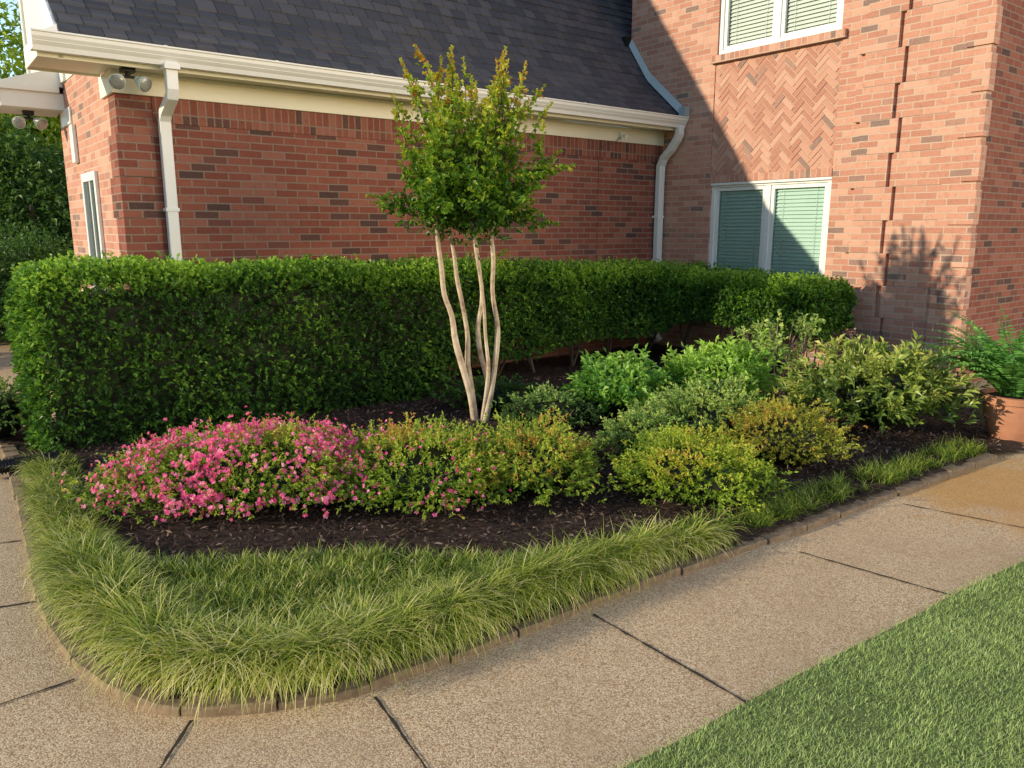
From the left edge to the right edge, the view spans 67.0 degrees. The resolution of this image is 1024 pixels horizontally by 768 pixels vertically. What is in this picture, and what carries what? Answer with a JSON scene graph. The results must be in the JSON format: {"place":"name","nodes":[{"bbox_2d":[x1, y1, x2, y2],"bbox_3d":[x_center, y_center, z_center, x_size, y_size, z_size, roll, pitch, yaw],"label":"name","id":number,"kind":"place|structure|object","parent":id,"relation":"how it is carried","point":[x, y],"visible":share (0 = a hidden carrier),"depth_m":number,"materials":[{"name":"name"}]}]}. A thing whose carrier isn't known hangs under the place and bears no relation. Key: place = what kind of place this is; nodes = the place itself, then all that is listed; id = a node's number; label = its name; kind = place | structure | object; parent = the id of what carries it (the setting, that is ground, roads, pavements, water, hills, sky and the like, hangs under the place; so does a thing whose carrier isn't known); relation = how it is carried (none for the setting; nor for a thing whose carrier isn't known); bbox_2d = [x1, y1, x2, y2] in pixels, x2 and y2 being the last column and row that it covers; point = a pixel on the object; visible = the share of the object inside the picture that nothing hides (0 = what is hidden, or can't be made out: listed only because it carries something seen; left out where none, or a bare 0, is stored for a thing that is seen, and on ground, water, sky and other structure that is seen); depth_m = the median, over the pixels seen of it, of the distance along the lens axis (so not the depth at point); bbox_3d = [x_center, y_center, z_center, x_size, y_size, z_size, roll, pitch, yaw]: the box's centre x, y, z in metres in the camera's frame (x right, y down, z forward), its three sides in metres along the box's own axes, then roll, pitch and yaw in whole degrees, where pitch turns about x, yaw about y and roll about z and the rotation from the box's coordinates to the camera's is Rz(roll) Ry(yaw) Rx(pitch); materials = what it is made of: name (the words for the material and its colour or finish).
{"place":"outdoors","nodes":[
{"label":"outdoors","id":0,"kind":"place"},
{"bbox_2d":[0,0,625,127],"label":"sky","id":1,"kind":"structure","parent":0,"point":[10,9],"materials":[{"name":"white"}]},
{"bbox_2d":[0,339,1023,767],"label":"pavement","id":2,"kind":"structure","parent":0,"point":[586,689],"depth_m":2.87,"materials":[{"name":"beige concrete"}]},
{"bbox_2d":[0,438,11,446],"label":"edging block","id":3,"kind":"structure","parent":2,"relation":"on","point":[3,443],"depth_m":5.82,"materials":[{"name":"concrete"}]},
{"bbox_2d":[0,444,19,459],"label":"edging block","id":4,"kind":"structure","parent":2,"relation":"on","point":[9,451],"depth_m":5.56,"materials":[{"name":"concrete"}]},
{"bbox_2d":[8,470,24,481],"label":"edging block","id":5,"kind":"structure","parent":2,"relation":"on","point":[13,476],"depth_m":5.03,"materials":[{"name":"concrete"}]},
{"bbox_2d":[10,479,26,499],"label":"edging block","id":6,"kind":"structure","parent":2,"relation":"on","point":[13,484],"depth_m":4.80,"materials":[{"name":"concrete"}]},
{"bbox_2d":[16,494,27,510],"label":"edging block","id":7,"kind":"structure","parent":2,"relation":"on","point":[21,497],"depth_m":4.54,"materials":[{"name":"concrete"}]},
{"bbox_2d":[18,509,30,532],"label":"edging block","id":8,"kind":"structure","parent":2,"relation":"on","point":[22,518],"depth_m":4.28,"materials":[{"name":"concrete"}]},
{"bbox_2d":[21,526,35,545],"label":"edging block","id":9,"kind":"structure","parent":2,"relation":"on","point":[24,538],"depth_m":4.03,"materials":[{"name":"concrete"}]},
{"bbox_2d":[25,545,38,570],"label":"edging block","id":10,"kind":"structure","parent":2,"relation":"on","point":[28,552],"depth_m":3.81,"materials":[{"name":"concrete"}]},
{"bbox_2d":[0,217,77,342],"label":"roadside shrub","id":11,"kind":"object","parent":2,"relation":"on","point":[40,251],"visible":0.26,"depth_m":10.95,"materials":[{"name":"green plant"}]},
{"bbox_2d":[27,570,50,601],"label":"edging block","id":12,"kind":"structure","parent":2,"relation":"on","point":[34,589],"depth_m":3.50,"materials":[{"name":"concrete"}]},
{"bbox_2d":[37,594,60,631],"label":"edging block","id":13,"kind":"structure","parent":2,"relation":"on","point":[45,616],"depth_m":3.23,"materials":[{"name":"concrete"}]},
{"bbox_2d":[48,621,89,662],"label":"edging block","id":14,"kind":"structure","parent":2,"relation":"on","point":[55,637],"depth_m":3.00,"materials":[{"name":"concrete"}]},
{"bbox_2d":[71,652,123,693],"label":"edging block","id":15,"kind":"structure","parent":2,"relation":"on","point":[89,676],"depth_m":2.81,"materials":[{"name":"concrete"}]},
{"bbox_2d":[111,679,187,716],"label":"edging block","id":16,"kind":"structure","parent":2,"relation":"on","point":[160,709],"depth_m":2.64,"materials":[{"name":"concrete"}]},
{"bbox_2d":[181,686,277,717],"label":"edging block","id":17,"kind":"structure","parent":2,"relation":"on","point":[237,709],"depth_m":2.60,"materials":[{"name":"concrete"}]},
{"bbox_2d":[279,675,369,709],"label":"edging block","id":18,"kind":"structure","parent":2,"relation":"on","point":[312,698],"depth_m":2.67,"materials":[{"name":"concrete"}]},
{"bbox_2d":[365,646,448,690],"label":"edging block","id":19,"kind":"structure","parent":2,"relation":"on","point":[378,682],"depth_m":2.82,"materials":[{"name":"concrete"}]},
{"bbox_2d":[445,623,517,663],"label":"edging block","id":20,"kind":"structure","parent":2,"relation":"on","point":[513,635],"depth_m":3.00,"materials":[{"name":"concrete"}]},
{"bbox_2d":[0,503,1023,767],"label":"pavement joints","id":21,"kind":"object","parent":2,"relation":"on","point":[396,725],"visible":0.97,"depth_m":2.77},
{"bbox_2d":[2,344,1023,698],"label":"mulch bed","id":22,"kind":"object","parent":2,"relation":"on","point":[556,368],"visible":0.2,"depth_m":4.39,"materials":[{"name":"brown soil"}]},
{"bbox_2d":[0,376,53,439],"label":"shrub","id":23,"kind":"object","parent":22,"relation":"on","point":[10,420],"visible":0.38,"depth_m":5.83,"materials":[{"name":"green plant"}]},
{"bbox_2d":[0,450,60,474],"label":"drain pipe","id":24,"kind":"object","parent":22,"relation":"on","point":[7,463],"visible":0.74,"depth_m":5.10,"materials":[{"name":"black plastic"}]},
{"bbox_2d":[52,406,386,525],"bbox_3d":[-1.563,0.425,4.602,2.016,0.540,1.461,0,11,0],"label":"azalea bush","id":25,"kind":"object","parent":22,"relation":"on","point":[233,466],"visible":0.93,"depth_m":4.28,"materials":[{"name":"pink plant"}]},
{"bbox_2d":[0,250,672,452],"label":"clipped hedge","id":26,"kind":"object","parent":22,"relation":"on","point":[139,357],"visible":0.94,"depth_m":6.36,"materials":[{"name":"green plant"}]},
{"bbox_2d":[287,411,552,519],"bbox_3d":[-0.518,0.412,4.623,1.502,0.555,1.525,0,11,0],"label":"azalea bush","id":27,"kind":"object","parent":22,"relation":"on","point":[420,465],"visible":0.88,"depth_m":4.37,"materials":[{"name":"green plant"}]},
{"bbox_2d":[365,43,576,421],"bbox_3d":[-0.371,-1.079,6.180,1.232,3.030,1.315,-10,15,-42],"label":"crape myrtle tree","id":28,"kind":"object","parent":22,"relation":"on","point":[459,180],"visible":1,"depth_m":5.96,"materials":[{"name":"green plant"}]},
{"bbox_2d":[432,370,557,410],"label":"shrub","id":29,"kind":"object","parent":22,"relation":"on","point":[503,389],"visible":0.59,"depth_m":6.80,"materials":[{"name":"green plant"}]},
{"bbox_2d":[5,434,988,730],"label":"border grass","id":30,"kind":"structure","parent":22,"relation":"on","point":[231,624],"depth_m":3.23,"materials":[{"name":"green plant"}]},
{"bbox_2d":[454,405,617,514],"bbox_3d":[0.117,0.420,4.758,1.029,0.487,1.332,0,11,0],"label":"azalea bush","id":31,"kind":"object","parent":22,"relation":"on","point":[560,469],"visible":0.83,"depth_m":4.57,"materials":[{"name":"green plant"}]},
{"bbox_2d":[489,380,604,431],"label":"shrub","id":32,"kind":"object","parent":22,"relation":"on","point":[536,406],"visible":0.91,"depth_m":6.11,"materials":[{"name":"green plant"}]},
{"bbox_2d":[558,343,680,420],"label":"hydrangea shrub","id":33,"kind":"object","parent":22,"relation":"on","point":[613,385],"visible":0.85,"depth_m":6.33,"materials":[{"name":"green plant"}]},
{"bbox_2d":[583,393,696,458],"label":"holly shrub","id":34,"kind":"object","parent":22,"relation":"on","point":[638,419],"visible":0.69,"depth_m":5.34,"materials":[{"name":"green plant"}]},
{"bbox_2d":[586,415,798,520],"bbox_3d":[1.095,0.459,4.591,1.171,0.476,1.075,6,13,28],"label":"azalea bush","id":35,"kind":"object","parent":22,"relation":"on","point":[689,472],"visible":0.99,"depth_m":4.41,"materials":[{"name":"green plant"}]},
{"bbox_2d":[636,369,770,453],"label":"holly shrub","id":36,"kind":"object","parent":22,"relation":"on","point":[697,406],"visible":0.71,"depth_m":5.56,"materials":[{"name":"green plant"}]},
{"bbox_2d":[646,328,792,407],"bbox_3d":[1.740,-0.124,6.763,1.236,0.766,1.004,-5,12,-23],"label":"hydrangea shrub","id":37,"kind":"object","parent":22,"relation":"on","point":[719,363],"visible":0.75,"depth_m":6.65,"materials":[{"name":"green plant"}]},
{"bbox_2d":[619,257,858,376],"bbox_3d":[2.457,-0.821,9.069,1.075,1.272,3.010,-9,14,-37],"label":"clipped hedge","id":38,"kind":"object","parent":22,"relation":"on","point":[728,295],"visible":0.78,"depth_m":8.32,"materials":[{"name":"green plant"}]},
{"bbox_2d":[726,309,825,402],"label":"stemmed shrub","id":39,"kind":"object","parent":22,"relation":"on","point":[805,329],"visible":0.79,"depth_m":6.93,"materials":[{"name":"green plant"}]},
{"bbox_2d":[709,387,867,468],"bbox_3d":[1.859,0.297,5.271,1.085,0.525,0.937,0,11,0],"label":"azalea bush","id":40,"kind":"object","parent":22,"relation":"on","point":[784,437],"visible":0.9,"depth_m":5.11,"materials":[{"name":"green plant"}]},
{"bbox_2d":[773,330,1001,433],"bbox_3d":[2.915,-0.032,6.088,1.641,0.850,1.274,-5,12,-21],"label":"laurel shrub","id":41,"kind":"object","parent":22,"relation":"on","point":[888,391],"visible":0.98,"depth_m":5.90,"materials":[{"name":"green plant"}]},
{"bbox_2d":[918,297,1023,442],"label":"potted fern","id":42,"kind":"object","parent":22,"relation":"on","point":[1003,414],"visible":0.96,"depth_m":5.82,"materials":[{"name":"green plant"}]},
{"bbox_2d":[509,604,577,637],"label":"edging block","id":43,"kind":"structure","parent":2,"relation":"on","point":[522,631],"depth_m":3.17,"materials":[{"name":"concrete"}]},
{"bbox_2d":[566,581,629,612],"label":"edging block","id":44,"kind":"structure","parent":2,"relation":"on","point":[594,601],"depth_m":3.38,"materials":[{"name":"concrete"}]},
{"bbox_2d":[619,562,680,591],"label":"edging block","id":45,"kind":"structure","parent":2,"relation":"on","point":[661,577],"depth_m":3.58,"materials":[{"name":"concrete"}]},
{"bbox_2d":[672,547,726,575],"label":"edging block","id":46,"kind":"structure","parent":2,"relation":"on","point":[700,563],"depth_m":3.74,"materials":[{"name":"concrete"}]},
{"bbox_2d":[722,536,766,557],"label":"edging block","id":47,"kind":"structure","parent":2,"relation":"on","point":[750,545],"depth_m":3.92,"materials":[{"name":"concrete"}]},
{"bbox_2d":[757,521,806,544],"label":"edging block","id":48,"kind":"structure","parent":2,"relation":"on","point":[782,532],"depth_m":4.10,"materials":[{"name":"concrete"}]},
{"bbox_2d":[797,508,839,530],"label":"edging block","id":49,"kind":"structure","parent":2,"relation":"on","point":[813,521],"depth_m":4.28,"materials":[{"name":"concrete"}]},
{"bbox_2d":[831,499,870,518],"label":"edging block","id":50,"kind":"structure","parent":2,"relation":"on","point":[847,509],"depth_m":4.47,"materials":[{"name":"concrete"}]},
{"bbox_2d":[859,489,896,504],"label":"edging block","id":51,"kind":"structure","parent":2,"relation":"on","point":[884,495],"depth_m":4.65,"materials":[{"name":"concrete"}]},
{"bbox_2d":[885,479,926,495],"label":"edging block","id":52,"kind":"structure","parent":2,"relation":"on","point":[910,487],"depth_m":4.82,"materials":[{"name":"concrete"}]},
{"bbox_2d":[915,470,951,485],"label":"edging block","id":53,"kind":"structure","parent":2,"relation":"on","point":[934,478],"depth_m":5.01,"materials":[{"name":"concrete"}]},
{"bbox_2d":[940,461,974,476],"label":"edging block","id":54,"kind":"structure","parent":2,"relation":"on","point":[954,470],"depth_m":5.18,"materials":[{"name":"concrete"}]},
{"bbox_2d":[966,453,996,468],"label":"edging block","id":55,"kind":"structure","parent":2,"relation":"on","point":[982,459],"depth_m":5.37,"materials":[{"name":"concrete"}]},
{"bbox_2d":[600,556,1023,767],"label":"lawn","id":56,"kind":"structure","parent":0,"point":[860,717],"depth_m":2.62,"materials":[{"name":"green plant"}]},
{"label":"ground","id":57,"kind":"structure","parent":0,"visible":0},
{"bbox_2d":[0,0,61,157],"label":"bright tree","id":58,"kind":"object","parent":57,"relation":"on","point":[53,122],"visible":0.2,"depth_m":16.03,"materials":[{"name":"green plant"}]},
{"bbox_2d":[0,75,66,269],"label":"dark tree","id":59,"kind":"object","parent":57,"relation":"on","point":[48,174],"visible":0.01,"depth_m":18.98,"materials":[{"name":"green plant"}]},
{"bbox_2d":[0,113,73,260],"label":"dark tree","id":60,"kind":"object","parent":57,"relation":"on","point":[23,176],"visible":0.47,"depth_m":13.31,"materials":[{"name":"green plant"}]},
{"bbox_2d":[0,0,1023,386],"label":"brick house","id":61,"kind":"structure","parent":57,"relation":"on","point":[870,152],"depth_m":7.93,"materials":[{"name":"red brick"}]},
{"bbox_2d":[81,171,105,288],"bbox_3d":[-4.019,-1.208,7.502,0.029,1.630,0.650,-9,14,-37],"label":"window","id":62,"kind":"structure","parent":61,"relation":"in","point":[89,180],"depth_m":7.41,"materials":[{"name":"white plastic"}]},
{"bbox_2d":[708,177,831,327],"bbox_3d":[3.051,-1.572,9.319,0.110,1.710,1.630,-9,14,-37],"label":"window","id":63,"kind":"structure","parent":61,"relation":"in","point":[781,225],"depth_m":9.21,"materials":[{"name":"glass"}]},
{"bbox_2d":[719,0,843,54],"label":"window","id":64,"kind":"structure","parent":61,"relation":"in","point":[779,32],"depth_m":8.89,"materials":[{"name":"white plastic"}]}
]}

